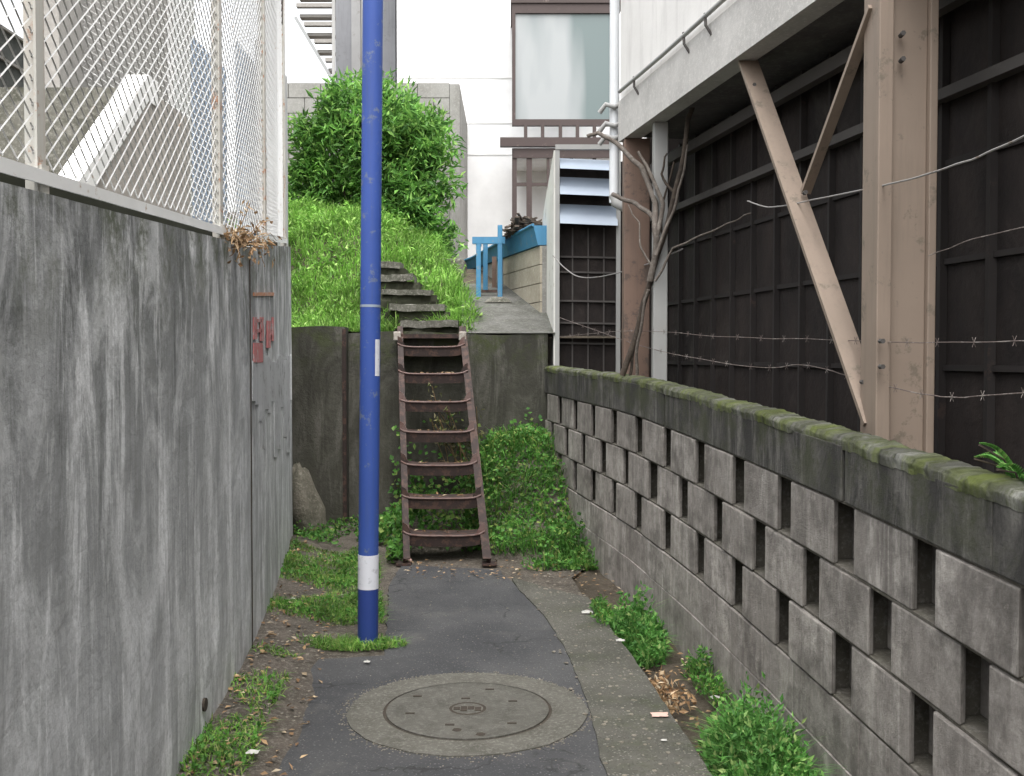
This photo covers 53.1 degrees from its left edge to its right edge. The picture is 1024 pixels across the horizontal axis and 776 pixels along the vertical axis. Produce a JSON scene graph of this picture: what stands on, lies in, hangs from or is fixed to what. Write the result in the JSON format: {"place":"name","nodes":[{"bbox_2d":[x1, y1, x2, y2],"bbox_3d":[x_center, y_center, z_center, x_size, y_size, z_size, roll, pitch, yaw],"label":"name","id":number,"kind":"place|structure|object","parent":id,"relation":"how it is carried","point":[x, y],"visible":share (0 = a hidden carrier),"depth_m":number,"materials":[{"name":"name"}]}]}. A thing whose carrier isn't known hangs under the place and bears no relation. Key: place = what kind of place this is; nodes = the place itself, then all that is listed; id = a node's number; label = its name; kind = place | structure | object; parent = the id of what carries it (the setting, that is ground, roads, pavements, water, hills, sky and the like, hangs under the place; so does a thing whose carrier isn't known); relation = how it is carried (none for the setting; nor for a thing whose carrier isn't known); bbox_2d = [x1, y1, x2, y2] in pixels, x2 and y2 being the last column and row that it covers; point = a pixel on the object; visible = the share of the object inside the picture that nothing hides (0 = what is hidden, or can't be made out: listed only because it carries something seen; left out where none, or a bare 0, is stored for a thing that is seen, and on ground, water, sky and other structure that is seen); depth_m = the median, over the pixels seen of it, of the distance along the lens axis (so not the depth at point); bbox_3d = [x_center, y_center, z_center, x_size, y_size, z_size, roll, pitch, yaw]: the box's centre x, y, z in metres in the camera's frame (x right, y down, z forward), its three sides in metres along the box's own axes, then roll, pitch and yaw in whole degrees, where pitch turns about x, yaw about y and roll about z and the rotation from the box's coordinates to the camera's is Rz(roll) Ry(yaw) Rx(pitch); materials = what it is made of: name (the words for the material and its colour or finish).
{"place":"outdoors","nodes":[
{"label":"outdoors","id":0,"kind":"place"},
{"bbox_2d":[0,0,335,211],"label":"sky","id":1,"kind":"structure","parent":0,"point":[302,65],"materials":[{"name":"white"}]},
{"bbox_2d":[177,441,584,775],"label":"dirt verge","id":2,"kind":"structure","parent":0,"point":[280,741],"depth_m":5.30,"materials":[{"name":"brown soil"}]},
{"bbox_2d":[0,173,292,775],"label":"retaining wall","id":3,"kind":"structure","parent":2,"relation":"on","point":[146,523],"depth_m":2.75,"materials":[{"name":"concrete"}]},
{"bbox_2d":[0,0,286,245],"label":"chain link fence","id":4,"kind":"object","parent":3,"relation":"on","point":[34,173],"visible":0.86,"depth_m":3.85,"materials":[{"name":"white metal"}]},
{"bbox_2d":[218,200,281,266],"bbox_3d":[-1.192,-0.663,4.752,0.196,0.315,1.336,0,2,-7],"label":"dry creeper","id":5,"kind":"object","parent":3,"relation":"attached to","point":[244,239],"visible":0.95,"depth_m":4.42,"materials":[{"name":"brown plant"}]},
{"bbox_2d":[252,292,291,456],"bbox_3d":[-1.438,-0.031,6.298,0.021,1.061,3.046,0,2,-9],"label":"painted notice","id":6,"kind":"object","parent":3,"relation":"attached to","point":[271,380],"visible":0.98,"depth_m":5.66,"materials":[{"name":"grey paint"}]},
{"bbox_2d":[246,749,259,753],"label":"litter","id":7,"kind":"object","parent":2,"relation":"on","point":[251,751],"visible":1,"depth_m":3.50,"materials":[{"name":"paper"}]},
{"bbox_2d":[176,538,396,775],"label":"verge grass","id":8,"kind":"structure","parent":2,"relation":"on","point":[351,606],"depth_m":5.41,"materials":[{"name":"green plant"}]},
{"bbox_2d":[292,462,325,536],"bbox_3d":[-1.623,1.047,8.184,0.330,0.926,0.400,0,2,0],"label":"boulder","id":9,"kind":"object","parent":2,"relation":"on","point":[308,506],"visible":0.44,"depth_m":8.05,"materials":[{"name":"grey stone"}]},
{"bbox_2d":[288,631,411,651],"bbox_3d":[-0.816,1.234,5.009,0.691,0.047,0.339,0,2,0],"label":"grass tuft","id":10,"kind":"object","parent":2,"relation":"on","point":[381,643],"visible":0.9,"depth_m":4.97,"materials":[{"name":"green plant"}]},
{"bbox_2d":[358,0,382,646],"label":"blue pole","id":11,"kind":"object","parent":2,"relation":"on","point":[370,281],"visible":0.87,"depth_m":4.98,"materials":[{"name":"metal"}]},
{"bbox_2d":[291,326,547,525],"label":"end wall","id":12,"kind":"structure","parent":2,"relation":"on","point":[508,377],"depth_m":8.60,"materials":[{"name":"concrete"}]},
{"bbox_2d":[461,284,554,332],"bbox_3d":[-0.060,-0.764,9.532,0.819,0.551,1.946,0,2,-3],"label":"landing","id":13,"kind":"object","parent":12,"relation":"on","point":[517,314],"visible":0.68,"depth_m":9.14,"materials":[{"name":"concrete"}]},
{"bbox_2d":[472,225,504,296],"bbox_3d":[-0.225,-1.230,10.056,0.318,0.698,0.325,0,2,0],"label":"blue stand","id":14,"kind":"object","parent":13,"relation":"on","point":[499,240],"visible":0.88,"depth_m":9.90,"materials":[{"name":"metal"}]},
{"bbox_2d":[485,297,510,301],"bbox_3d":[-0.130,-0.835,9.700,0.260,0.055,0.140,0,2,0],"label":"flat stone","id":15,"kind":"object","parent":13,"relation":"on","point":[497,299],"visible":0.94,"depth_m":9.64,"materials":[{"name":"stone"}]},
{"bbox_2d":[481,246,546,312],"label":"block wall","id":16,"kind":"structure","parent":13,"relation":"on","point":[525,275],"depth_m":9.60,"materials":[{"name":"beige concrete"}]},
{"bbox_2d":[464,223,546,268],"bbox_3d":[-0.208,-1.444,11.071,0.334,0.196,3.847,-1,2,-17],"label":"blue rail","id":17,"kind":"object","parent":16,"relation":"on","point":[531,236],"visible":0.48,"depth_m":9.77,"materials":[{"name":"blue metal"}]},
{"bbox_2d":[502,213,541,238],"bbox_3d":[0.123,-1.542,9.883,0.521,0.248,0.584,0,2,0],"label":"pile of dry branches","id":18,"kind":"object","parent":17,"relation":"on","point":[518,222],"visible":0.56,"depth_m":9.72,"materials":[{"name":"brown plant"}]},
{"bbox_2d":[393,326,496,565],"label":"steel steps","id":19,"kind":"structure","parent":2,"relation":"on","point":[448,538],"depth_m":7.59,"materials":[{"name":"brown metal"}]},
{"bbox_2d":[293,407,599,570],"bbox_3d":[-0.403,0.701,7.615,2.479,1.062,2.120,0,2,0],"label":"ground ivy","id":20,"kind":"object","parent":2,"relation":"on","point":[390,522],"visible":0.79,"depth_m":7.69,"materials":[{"name":"green plant"}]},
{"bbox_2d":[188,548,704,775],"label":"pebbles","id":21,"kind":"object","parent":2,"relation":"on","point":[604,723],"visible":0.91,"depth_m":4.18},
{"bbox_2d":[186,345,713,775],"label":"leaf litter","id":22,"kind":"object","parent":2,"relation":"on","point":[675,694],"visible":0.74,"depth_m":4.53,"materials":[{"name":"brown plant"}]},
{"bbox_2d":[428,383,485,477],"bbox_3d":[-0.430,0.337,7.925,0.458,0.768,0.427,0,2,0],"label":"withered weed","id":23,"kind":"object","parent":2,"relation":"on","point":[454,445],"visible":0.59,"depth_m":8.02,"materials":[{"name":"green plant"}]},
{"bbox_2d":[227,197,615,337],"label":"bank","id":24,"kind":"structure","parent":0,"point":[471,278],"depth_m":10.52,"materials":[{"name":"green plant"}]},
{"bbox_2d":[166,0,194,216],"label":"pale pillar","id":25,"kind":"structure","parent":24,"relation":"on","point":[177,63],"depth_m":10.01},
{"bbox_2d":[235,43,255,234],"bbox_3d":[-2.403,-1.599,9.289,0.034,2.854,0.718,0,2,0],"label":"corrugated sheet","id":26,"kind":"object","parent":24,"relation":"on","point":[246,139],"visible":0.15,"depth_m":9.16,"materials":[{"name":"grey metal"}]},
{"bbox_2d":[255,40,287,246],"bbox_3d":[-2.303,-1.672,9.875,0.034,2.966,1.269,0,2,0],"label":"corrugated sheet","id":27,"kind":"object","parent":24,"relation":"on","point":[286,121],"visible":0.05,"depth_m":10.39,"materials":[{"name":"white metal"}]},
{"bbox_2d":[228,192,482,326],"bbox_3d":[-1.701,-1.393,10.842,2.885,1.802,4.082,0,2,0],"label":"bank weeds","id":28,"kind":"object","parent":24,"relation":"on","point":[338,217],"visible":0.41,"depth_m":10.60,"materials":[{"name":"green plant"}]},
{"bbox_2d":[287,83,467,258],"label":"block wall","id":29,"kind":"structure","parent":24,"relation":"on","point":[449,95],"depth_m":13.50,"materials":[{"name":"concrete"}]},
{"bbox_2d":[288,66,468,257],"bbox_3d":[-1.706,-2.654,12.528,2.391,2.675,1.762,0,2,0],"label":"round bush","id":30,"kind":"object","parent":24,"relation":"on","point":[414,150],"visible":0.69,"depth_m":12.09,"materials":[{"name":"green plant"}]},
{"bbox_2d":[381,258,466,333],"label":"garden steps","id":31,"kind":"structure","parent":24,"relation":"on","point":[408,301],"depth_m":9.28,"materials":[{"name":"concrete"}]},
{"bbox_2d":[414,302,482,327],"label":"grass tuft","id":32,"kind":"object","parent":24,"relation":"on","point":[454,317],"visible":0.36,"depth_m":9.00,"materials":[{"name":"green plant"}]},
{"bbox_2d":[492,257,496,287],"bbox_3d":[-0.177,-1.061,10.313,0.045,0.520,0.040,0,2,0],"label":"rusty post","id":33,"kind":"object","parent":24,"relation":"on","point":[494,272],"visible":0.64,"depth_m":10.29,"materials":[{"name":"metal"}]},
{"bbox_2d":[279,565,606,775],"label":"road","id":34,"kind":"structure","parent":0,"point":[462,598],"depth_m":4.65,"materials":[{"name":"grey asphalt"}]},
{"bbox_2d":[347,673,587,756],"bbox_3d":[-0.173,1.284,4.069,0.950,0.025,0.950,0,2,0],"label":"manhole cover","id":35,"kind":"object","parent":34,"relation":"on","point":[470,714],"visible":0.98,"depth_m":4.00,"materials":[{"name":"grey concrete"}]},
{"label":"upper ground","id":36,"kind":"structure","parent":0,"visible":0},
{"bbox_2d":[0,25,23,86],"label":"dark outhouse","id":37,"kind":"structure","parent":36,"relation":"on","point":[14,67],"depth_m":10.01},
{"bbox_2d":[0,75,190,216],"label":"outdoor staircase","id":38,"kind":"structure","parent":36,"relation":"on","point":[9,131],"depth_m":5.99,"materials":[{"name":"white paint"}]},
{"bbox_2d":[44,0,166,100],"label":"rendered wall","id":39,"kind":"structure","parent":36,"relation":"on","point":[61,49],"depth_m":8.13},
{"bbox_2d":[191,36,227,227],"bbox_3d":[-2.503,-1.454,8.496,0.034,2.612,0.959,0,2,0],"label":"corrugated sheet","id":40,"kind":"object","parent":36,"relation":"on","point":[199,156],"visible":0.17,"depth_m":8.26,"materials":[{"name":"metal"}]},
{"bbox_2d":[294,0,335,80],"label":"metal stair","id":41,"kind":"object","parent":36,"relation":"on","point":[324,38],"visible":0.93,"depth_m":16.84,"materials":[{"name":"white metal"}]},
{"bbox_2d":[335,0,396,82],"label":"grey tower","id":42,"kind":"structure","parent":36,"relation":"on","point":[348,21],"depth_m":17.82,"materials":[{"name":"paint"}]},
{"bbox_2d":[397,0,622,257],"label":"white house","id":43,"kind":"structure","parent":36,"relation":"on","point":[531,78],"depth_m":15.84,"materials":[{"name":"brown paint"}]},
{"bbox_2d":[511,0,620,126],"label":"window","id":44,"kind":"structure","parent":43,"relation":"in","point":[561,48],"depth_m":14.80,"materials":[{"name":"white glass"}]},
{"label":"yard ground","id":45,"kind":"structure","parent":0,"visible":0},
{"bbox_2d":[542,144,621,372],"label":"louvred shed","id":46,"kind":"structure","parent":45,"relation":"on","point":[582,218],"depth_m":8.67,"materials":[{"name":"grey paint"}]},
{"bbox_2d":[544,365,1023,775],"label":"block wall","id":47,"kind":"structure","parent":45,"relation":"on","point":[856,598],"depth_m":3.59,"materials":[{"name":"concrete"}]},
{"bbox_2d":[598,0,1023,473],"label":"overhanging house","id":48,"kind":"structure","parent":45,"relation":"on","point":[792,102],"depth_m":4.44,"materials":[{"name":"beige paint"}]},
{"bbox_2d":[553,248,682,277],"bbox_3d":[0.690,-0.883,6.940,0.080,0.219,2.021,-1,2,-20],"label":"wire","id":49,"kind":"object","parent":48,"relation":"attached to","point":[605,275],"visible":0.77,"depth_m":7.28,"materials":[{"name":"grey metal"}]},
{"bbox_2d":[587,107,750,375],"bbox_3d":[0.948,-0.848,5.953,0.241,1.582,1.283,-1,2,-38],"label":"bare vine","id":50,"kind":"object","parent":48,"relation":"attached to","point":[658,242],"visible":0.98,"depth_m":6.05,"materials":[{"name":"brown plant"}]},
{"bbox_2d":[559,317,1023,401],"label":"barbed wire","id":51,"kind":"object","parent":48,"relation":"attached to","point":[951,396],"visible":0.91,"depth_m":4.07,"materials":[{"name":"grey metal"}]},
{"bbox_2d":[560,329,1023,346],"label":"barbed wire","id":52,"kind":"object","parent":48,"relation":"attached to","point":[807,338],"visible":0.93,"depth_m":4.02,"materials":[{"name":"grey metal"}]},
{"bbox_2d":[747,135,1023,207],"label":"wire","id":53,"kind":"object","parent":48,"relation":"attached to","point":[983,154],"visible":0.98,"depth_m":3.19,"materials":[{"name":"grey metal"}]},
{"bbox_2d":[928,227,1023,255],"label":"wire","id":54,"kind":"object","parent":48,"relation":"attached to","point":[976,238],"visible":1,"depth_m":2.91,"materials":[{"name":"grey metal"}]},
{"bbox_2d":[974,442,1023,480],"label":"fern","id":55,"kind":"object","parent":45,"relation":"on","point":[1006,465],"visible":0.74,"depth_m":2.62,"materials":[{"name":"green plant"}]},
{"label":"ground","id":56,"kind":"structure","parent":0,"visible":0},
{"bbox_2d":[512,577,711,775],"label":"gutter strip","id":57,"kind":"object","parent":56,"relation":"on","point":[627,754],"visible":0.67,"depth_m":4.19,"materials":[{"name":"concrete"}]},
{"bbox_2d":[589,594,617,625],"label":"weed clump","id":58,"kind":"object","parent":57,"relation":"on","point":[602,608],"visible":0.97,"depth_m":5.53,"materials":[{"name":"green plant"}]},
{"bbox_2d":[650,712,667,716],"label":"litter","id":59,"kind":"object","parent":57,"relation":"on","point":[657,714],"visible":1,"depth_m":3.98,"materials":[{"name":"white paper"}]},
{"bbox_2d":[573,569,779,772],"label":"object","id":60,"kind":"object","parent":56,"relation":"on","point":[703,704],"visible":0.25,"depth_m":4.88,"materials":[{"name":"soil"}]},
{"bbox_2d":[589,581,678,669],"bbox_3d":[0.645,1.178,5.315,0.561,0.370,1.037,0,2,0],"label":"weed clump","id":61,"kind":"object","parent":60,"relation":"on","point":[637,628],"visible":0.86,"depth_m":5.19,"materials":[{"name":"green plant"}]},
{"bbox_2d":[680,644,732,707],"bbox_3d":[0.886,1.290,4.713,0.284,0.190,0.697,0,2,13],"label":"weed clump","id":62,"kind":"object","parent":60,"relation":"on","point":[701,675],"visible":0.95,"depth_m":4.68,"materials":[{"name":"green plant"}]},
{"bbox_2d":[677,671,846,775],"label":"weed clump","id":63,"kind":"object","parent":60,"relation":"on","point":[743,741],"visible":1,"depth_m":3.60,"materials":[{"name":"green plant"}]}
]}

